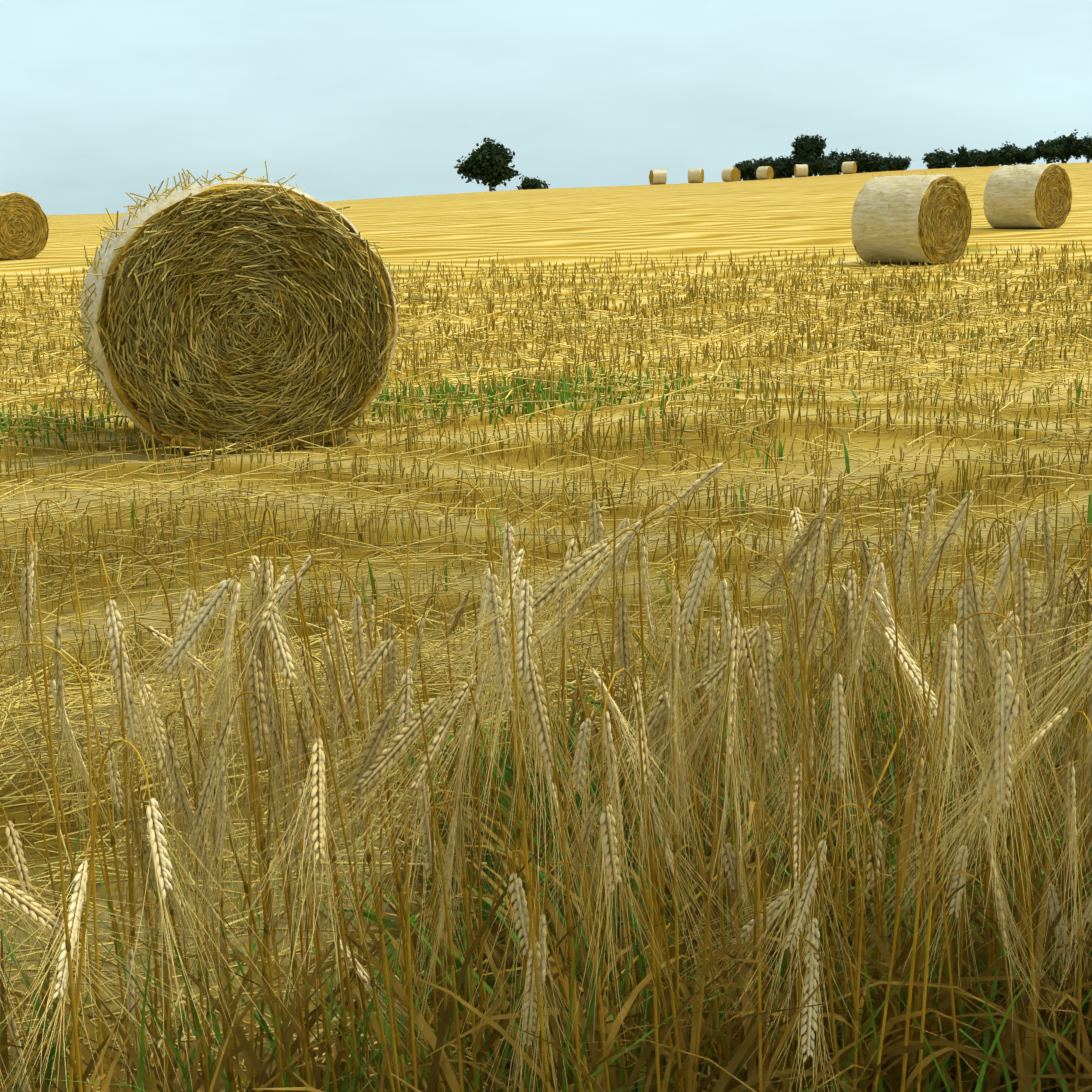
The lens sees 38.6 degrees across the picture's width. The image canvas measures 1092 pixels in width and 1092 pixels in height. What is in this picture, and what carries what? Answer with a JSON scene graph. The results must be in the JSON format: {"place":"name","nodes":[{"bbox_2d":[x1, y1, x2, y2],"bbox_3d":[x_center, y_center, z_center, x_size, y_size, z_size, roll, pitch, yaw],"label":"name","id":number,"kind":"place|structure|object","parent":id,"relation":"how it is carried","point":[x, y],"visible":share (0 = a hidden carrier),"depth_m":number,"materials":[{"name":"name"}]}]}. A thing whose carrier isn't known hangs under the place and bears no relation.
{"place":"outdoors","nodes":[
{"label":"outdoors","id":0,"kind":"place"},
{"bbox_2d":[0,162,1091,1091],"bbox_3d":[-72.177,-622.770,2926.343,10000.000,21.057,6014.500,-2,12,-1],"label":"field ground","id":1,"kind":"structure","parent":0,"point":[681,225],"depth_m":7.37,"materials":[{"name":"yellow plant"}]},
{"bbox_2d":[0,190,50,259],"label":"bale","id":2,"kind":"object","parent":1,"relation":"on","point":[24,230],"visible":0.98,"depth_m":30.29,"materials":[{"name":"plant"}]},
{"bbox_2d":[65,161,409,454],"bbox_3d":[-1.654,-1.188,8.130,1.657,1.558,1.363,-5,13,-19],"label":"bale","id":3,"kind":"object","parent":1,"relation":"on","point":[231,310],"visible":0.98,"depth_m":7.55,"materials":[{"name":"plant"}]},
{"bbox_2d":[454,137,519,190],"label":"tree","id":4,"kind":"object","parent":1,"relation":"on","point":[486,162],"visible":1,"depth_m":252.91,"materials":[{"name":"green plant"}]},
{"bbox_2d":[516,173,549,189],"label":"bush","id":5,"kind":"object","parent":1,"relation":"on","point":[531,183],"visible":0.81,"depth_m":256.06,"materials":[{"name":"green plant"}]},
{"bbox_2d":[0,418,1091,1091],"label":"barley stand","id":6,"kind":"object","parent":1,"relation":"on","point":[1006,740],"visible":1,"depth_m":1.47,"materials":[{"name":"beige plant"}]},
{"bbox_2d":[0,239,1091,1091],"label":"stubble","id":7,"kind":"object","parent":1,"relation":"on","point":[632,323],"visible":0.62,"depth_m":7.06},
{"bbox_2d":[0,321,1091,1091],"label":"grass and weeds","id":8,"kind":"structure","parent":1,"relation":"on","point":[546,393],"depth_m":1.61,"materials":[{"name":"green plant"}]},
{"bbox_2d":[649,169,666,184],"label":"bale","id":9,"kind":"object","parent":1,"relation":"on","point":[657,176],"visible":0.96,"depth_m":134.06,"materials":[{"name":"plant"}]},
{"bbox_2d":[688,168,703,182],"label":"bale","id":10,"kind":"object","parent":1,"relation":"on","point":[696,175],"visible":0.94,"depth_m":139.99,"materials":[{"name":"plant"}]},
{"bbox_2d":[721,168,740,181],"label":"bale","id":11,"kind":"object","parent":1,"relation":"on","point":[730,174],"visible":0.94,"depth_m":146.00,"materials":[{"name":"plant"}]},
{"bbox_2d":[733,159,757,180],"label":"hedge","id":12,"kind":"object","parent":1,"relation":"on","point":[745,169],"visible":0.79,"depth_m":260.71,"materials":[{"name":"green plant"}]},
{"bbox_2d":[756,166,773,179],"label":"bale","id":13,"kind":"object","parent":1,"relation":"on","point":[764,172],"visible":1,"depth_m":153.85,"materials":[{"name":"plant"}]},
{"bbox_2d":[748,156,787,178],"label":"hedge","id":14,"kind":"object","parent":1,"relation":"on","point":[773,164],"visible":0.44,"depth_m":258.00,"materials":[{"name":"green plant"}]},
{"bbox_2d":[771,156,793,178],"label":"hedge","id":15,"kind":"object","parent":1,"relation":"on","point":[782,159],"visible":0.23,"depth_m":260.48,"materials":[{"name":"green plant"}]},
{"bbox_2d":[794,164,807,176],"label":"bale","id":16,"kind":"object","parent":1,"relation":"on","point":[801,170],"visible":0.98,"depth_m":158.61,"materials":[{"name":"plant"}]},
{"bbox_2d":[783,154,822,177],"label":"hedge","id":17,"kind":"object","parent":1,"relation":"on","point":[790,171],"visible":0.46,"depth_m":257.86,"materials":[{"name":"green plant"}]},
{"bbox_2d":[788,134,826,167],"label":"tree","id":18,"kind":"object","parent":1,"relation":"on","point":[805,145],"visible":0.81,"depth_m":257.30,"materials":[{"name":"green plant"}]},
{"bbox_2d":[813,156,841,175],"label":"hedge","id":19,"kind":"object","parent":1,"relation":"on","point":[828,167],"visible":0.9,"depth_m":258.16,"materials":[{"name":"green plant"}]},
{"bbox_2d":[826,149,841,174],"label":"hedge","id":20,"kind":"object","parent":1,"relation":"on","point":[833,156],"visible":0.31,"depth_m":261.59,"materials":[{"name":"green plant"}]},
{"bbox_2d":[842,161,856,173],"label":"bale","id":21,"kind":"object","parent":1,"relation":"on","point":[849,167],"visible":0.98,"depth_m":163.67,"materials":[{"name":"plant"}]},
{"bbox_2d":[836,146,873,172],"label":"hedge","id":22,"kind":"object","parent":1,"relation":"on","point":[856,156],"visible":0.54,"depth_m":261.29,"materials":[{"name":"green plant"}]},
{"bbox_2d":[860,152,887,172],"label":"hedge","id":23,"kind":"object","parent":1,"relation":"on","point":[876,162],"visible":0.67,"depth_m":260.92,"materials":[{"name":"green plant"}]},
{"bbox_2d":[878,152,911,171],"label":"hedge","id":24,"kind":"object","parent":1,"relation":"on","point":[896,164],"visible":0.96,"depth_m":257.86,"materials":[{"name":"green plant"}]},
{"bbox_2d":[851,171,972,263],"bbox_3d":[5.490,-4.864,23.434,1.575,1.505,1.339,-12,16,-42],"label":"bale","id":25,"kind":"object","parent":1,"relation":"on","point":[917,219],"visible":1,"depth_m":23.00,"materials":[{"name":"plant"}]},
{"bbox_2d":[922,148,954,168],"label":"hedge","id":26,"kind":"object","parent":1,"relation":"on","point":[939,159],"visible":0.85,"depth_m":261.67,"materials":[{"name":"green plant"}]},
{"bbox_2d":[949,145,984,167],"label":"hedge","id":27,"kind":"object","parent":1,"relation":"on","point":[963,158],"visible":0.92,"depth_m":256.19,"materials":[{"name":"green plant"}]},
{"bbox_2d":[976,148,1005,166],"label":"hedge","id":28,"kind":"object","parent":1,"relation":"on","point":[990,158],"visible":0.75,"depth_m":255.95,"materials":[{"name":"green plant"}]},
{"bbox_2d":[990,141,1019,165],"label":"hedge","id":29,"kind":"object","parent":1,"relation":"on","point":[1009,151],"visible":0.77,"depth_m":257.01,"materials":[{"name":"green plant"}]},
{"bbox_2d":[983,163,1072,228],"bbox_3d":[9.877,-7.113,31.964,1.529,1.410,1.329,-12,16,-40],"label":"bale","id":30,"kind":"object","parent":1,"relation":"on","point":[1036,196],"visible":0.96,"depth_m":31.54,"materials":[{"name":"plant"}]},
{"bbox_2d":[1015,144,1041,164],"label":"hedge","id":31,"kind":"object","parent":1,"relation":"on","point":[1027,155],"visible":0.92,"depth_m":257.19,"materials":[{"name":"green plant"}]},
{"bbox_2d":[1034,139,1064,163],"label":"tree","id":32,"kind":"object","parent":1,"relation":"on","point":[1049,151],"visible":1,"depth_m":256.60,"materials":[{"name":"green plant"}]},
{"bbox_2d":[1045,129,1083,163],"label":"tree","id":33,"kind":"object","parent":1,"relation":"on","point":[1068,152],"visible":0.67,"depth_m":258.07,"materials":[{"name":"green plant"}]},
{"bbox_2d":[1071,133,1091,162],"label":"tree","id":34,"kind":"object","parent":1,"relation":"on","point":[1086,147],"visible":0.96,"depth_m":257.01,"materials":[{"name":"green plant"}]},
{"bbox_2d":[0,0,1091,214],"label":"sky","id":35,"kind":"structure","parent":0,"point":[101,101],"materials":[{"name":"blue"}]}
]}

